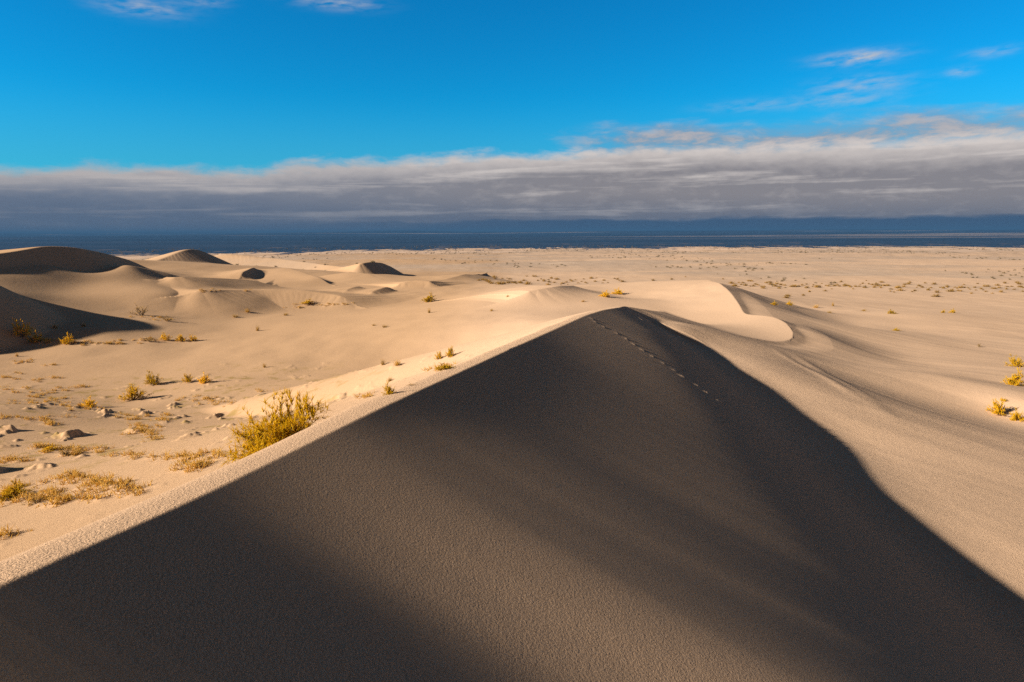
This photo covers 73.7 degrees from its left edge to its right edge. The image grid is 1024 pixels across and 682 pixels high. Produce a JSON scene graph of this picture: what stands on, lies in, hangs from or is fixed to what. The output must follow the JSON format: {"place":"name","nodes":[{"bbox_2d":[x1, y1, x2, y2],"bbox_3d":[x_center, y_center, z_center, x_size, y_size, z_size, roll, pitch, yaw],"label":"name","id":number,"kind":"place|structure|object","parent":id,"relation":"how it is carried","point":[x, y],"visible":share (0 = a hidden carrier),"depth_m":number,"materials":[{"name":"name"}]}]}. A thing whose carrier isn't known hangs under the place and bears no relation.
{"place":"outdoors","nodes":[
{"label":"outdoors","id":0,"kind":"place"},
{"bbox_2d":[0,229,1023,681],"bbox_3d":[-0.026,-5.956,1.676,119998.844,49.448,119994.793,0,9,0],"label":"ground","id":1,"kind":"structure","parent":0,"point":[698,471],"depth_m":16.83,"materials":[{"name":"beige sand"}]},
{"bbox_2d":[0,478,34,501],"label":"desert shrub","id":2,"kind":"object","parent":1,"relation":"on","point":[8,493],"visible":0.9,"depth_m":23.36,"materials":[{"name":"yellow plant"}]},
{"bbox_2d":[12,317,36,336],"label":"desert shrub","id":3,"kind":"object","parent":1,"relation":"on","point":[19,329],"visible":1,"depth_m":79.93,"materials":[{"name":"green plant"}]},
{"bbox_2d":[20,491,47,505],"bbox_3d":[-15.234,5.003,21.704,0.786,0.414,0.662,-5,10,-27],"label":"desert shrub","id":4,"kind":"object","parent":1,"relation":"on","point":[35,501],"visible":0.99,"depth_m":21.68,"materials":[{"name":"plant"}]},
{"bbox_2d":[26,330,46,342],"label":"desert shrub","id":5,"kind":"object","parent":1,"relation":"on","point":[35,338],"visible":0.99,"depth_m":79.79,"materials":[{"name":"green plant"}]},
{"bbox_2d":[35,443,59,452],"bbox_3d":[-22.759,5.230,33.594,0.978,0.492,1.219,0,9,0],"label":"desert shrub","id":6,"kind":"object","parent":1,"relation":"on","point":[51,448],"visible":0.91,"depth_m":33.46,"materials":[{"name":"yellow plant"}]},
{"bbox_2d":[59,331,75,344],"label":"desert shrub","id":7,"kind":"object","parent":1,"relation":"on","point":[67,340],"visible":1,"depth_m":79.79,"materials":[{"name":"yellow plant"}]},
{"bbox_2d":[59,442,83,455],"bbox_3d":[-20.612,5.059,31.856,1.168,0.615,0.984,-5,10,-29],"label":"desert shrub","id":8,"kind":"object","parent":1,"relation":"on","point":[65,453],"visible":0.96,"depth_m":31.86,"materials":[{"name":"plant"}]},
{"bbox_2d":[83,395,96,407],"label":"desert shrub","id":9,"kind":"object","parent":1,"relation":"on","point":[90,404],"visible":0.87,"depth_m":52.25,"materials":[{"name":"yellow plant"}]},
{"bbox_2d":[116,383,153,400],"bbox_3d":[-31.513,4.215,57.055,2.846,1.495,1.986,-5,10,-26],"label":"desert shrub","id":10,"kind":"object","parent":1,"relation":"on","point":[133,395],"visible":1,"depth_m":56.84,"materials":[{"name":"yellow plant"}]},
{"bbox_2d":[129,305,148,314],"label":"desert shrub","id":11,"kind":"object","parent":1,"relation":"on","point":[140,311],"visible":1,"depth_m":99.97,"materials":[{"name":"plant"}]},
{"bbox_2d":[143,335,159,341],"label":"desert shrub","id":12,"kind":"object","parent":1,"relation":"on","point":[149,340],"visible":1,"depth_m":83.19,"materials":[{"name":"plant"}]},
{"bbox_2d":[143,370,163,384],"bbox_3d":[-32.591,3.414,62.165,1.704,1.695,1.847,-2,9,-12],"label":"desert shrub","id":13,"kind":"object","parent":1,"relation":"on","point":[153,381],"visible":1,"depth_m":61.98,"materials":[{"name":"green plant"}]},
{"bbox_2d":[160,332,172,340],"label":"desert shrub","id":14,"kind":"object","parent":1,"relation":"on","point":[166,338],"visible":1,"depth_m":84.74,"materials":[{"name":"yellow plant"}]},
{"bbox_2d":[176,335,189,340],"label":"desert shrub","id":15,"kind":"object","parent":1,"relation":"on","point":[180,338],"visible":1,"depth_m":84.78,"materials":[{"name":"yellow plant"}]},
{"bbox_2d":[182,373,194,382],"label":"desert shrub","id":16,"kind":"object","parent":1,"relation":"on","point":[189,378],"visible":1,"depth_m":62.37,"materials":[{"name":"yellow plant"}]},
{"bbox_2d":[189,334,196,340],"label":"desert shrub","id":17,"kind":"object","parent":1,"relation":"on","point":[194,338],"visible":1,"depth_m":85.11,"materials":[{"name":"yellow plant"}]},
{"bbox_2d":[197,372,212,383],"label":"desert shrub","id":18,"kind":"object","parent":1,"relation":"on","point":[204,379],"visible":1,"depth_m":61.52,"materials":[{"name":"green plant"}]},
{"bbox_2d":[0,288,457,539],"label":"grass tufts","id":19,"kind":"object","parent":1,"relation":"on","point":[88,495],"visible":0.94,"depth_m":25.14,"materials":[{"name":"plant"}]},
{"bbox_2d":[216,387,331,464],"bbox_3d":[-6.974,2.624,20.368,3.549,2.566,4.461,-2,9,-12],"label":"desert shrub","id":20,"kind":"object","parent":1,"relation":"on","point":[265,435],"visible":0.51,"depth_m":20.19,"materials":[{"name":"yellow plant"}]},
{"bbox_2d":[300,298,313,303],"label":"desert shrub","id":21,"kind":"object","parent":1,"relation":"on","point":[306,302],"visible":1,"depth_m":118.48,"materials":[{"name":"yellow plant"}]},
{"bbox_2d":[381,381,396,394],"bbox_3d":[-2.184,0.854,12.091,0.268,0.337,0.334,6,11,33],"label":"desert shrub","id":22,"kind":"object","parent":1,"relation":"on","point":[387,390],"visible":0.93,"depth_m":12.09,"materials":[{"name":"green plant"}]},
{"bbox_2d":[421,294,436,301],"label":"desert shrub","id":23,"kind":"object","parent":1,"relation":"on","point":[429,299],"visible":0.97,"depth_m":122.94,"materials":[{"name":"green plant"}]},
{"bbox_2d":[434,351,443,358],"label":"desert shrub","id":24,"kind":"object","parent":1,"relation":"on","point":[438,356],"visible":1,"depth_m":40.86,"materials":[{"name":"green plant"}]},
{"bbox_2d":[434,363,454,370],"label":"desert shrub","id":25,"kind":"object","parent":1,"relation":"on","point":[444,367],"visible":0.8,"depth_m":15.01,"materials":[{"name":"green plant"}]},
{"bbox_2d":[445,345,455,357],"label":"desert shrub","id":26,"kind":"object","parent":1,"relation":"on","point":[450,353],"visible":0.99,"depth_m":40.29,"materials":[{"name":"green plant"}]},
{"bbox_2d":[96,245,1023,288],"bbox_3d":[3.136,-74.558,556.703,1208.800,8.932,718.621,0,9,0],"label":"scrub","id":27,"kind":"object","parent":1,"relation":"on","point":[647,255],"visible":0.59,"depth_m":577.48,"materials":[{"name":"green plant"}]},
{"bbox_2d":[600,289,609,296],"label":"desert shrub","id":28,"kind":"object","parent":1,"relation":"on","point":[605,294],"visible":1,"depth_m":97.27,"materials":[{"name":"yellow plant"}]},
{"bbox_2d":[611,287,624,293],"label":"desert shrub","id":29,"kind":"object","parent":1,"relation":"on","point":[616,291],"visible":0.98,"depth_m":109.34,"materials":[{"name":"yellow plant"}]},
{"bbox_2d":[985,398,1009,415],"bbox_3d":[26.454,3.559,37.195,1.541,0.972,1.076,-9,12,-43],"label":"desert shrub","id":30,"kind":"object","parent":1,"relation":"on","point":[998,408],"visible":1,"depth_m":37.08,"materials":[{"name":"yellow plant"}]},
{"bbox_2d":[1000,367,1023,385],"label":"desert shrub","id":31,"kind":"object","parent":1,"relation":"on","point":[1015,380],"visible":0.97,"depth_m":45.93,"materials":[{"name":"yellow plant"}]},
{"bbox_2d":[1003,354,1023,366],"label":"desert shrub","id":32,"kind":"object","parent":1,"relation":"on","point":[1015,363],"visible":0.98,"depth_m":57.98,"materials":[{"name":"yellow plant"}]},
{"bbox_2d":[1009,407,1023,421],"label":"desert shrub","id":33,"kind":"object","parent":1,"relation":"on","point":[1018,416],"visible":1,"depth_m":36.01,"materials":[{"name":"yellow plant"}]},
{"bbox_2d":[0,0,1023,232],"label":"sky","id":34,"kind":"structure","parent":0,"point":[130,116],"materials":[{"name":"blue"}]}
]}

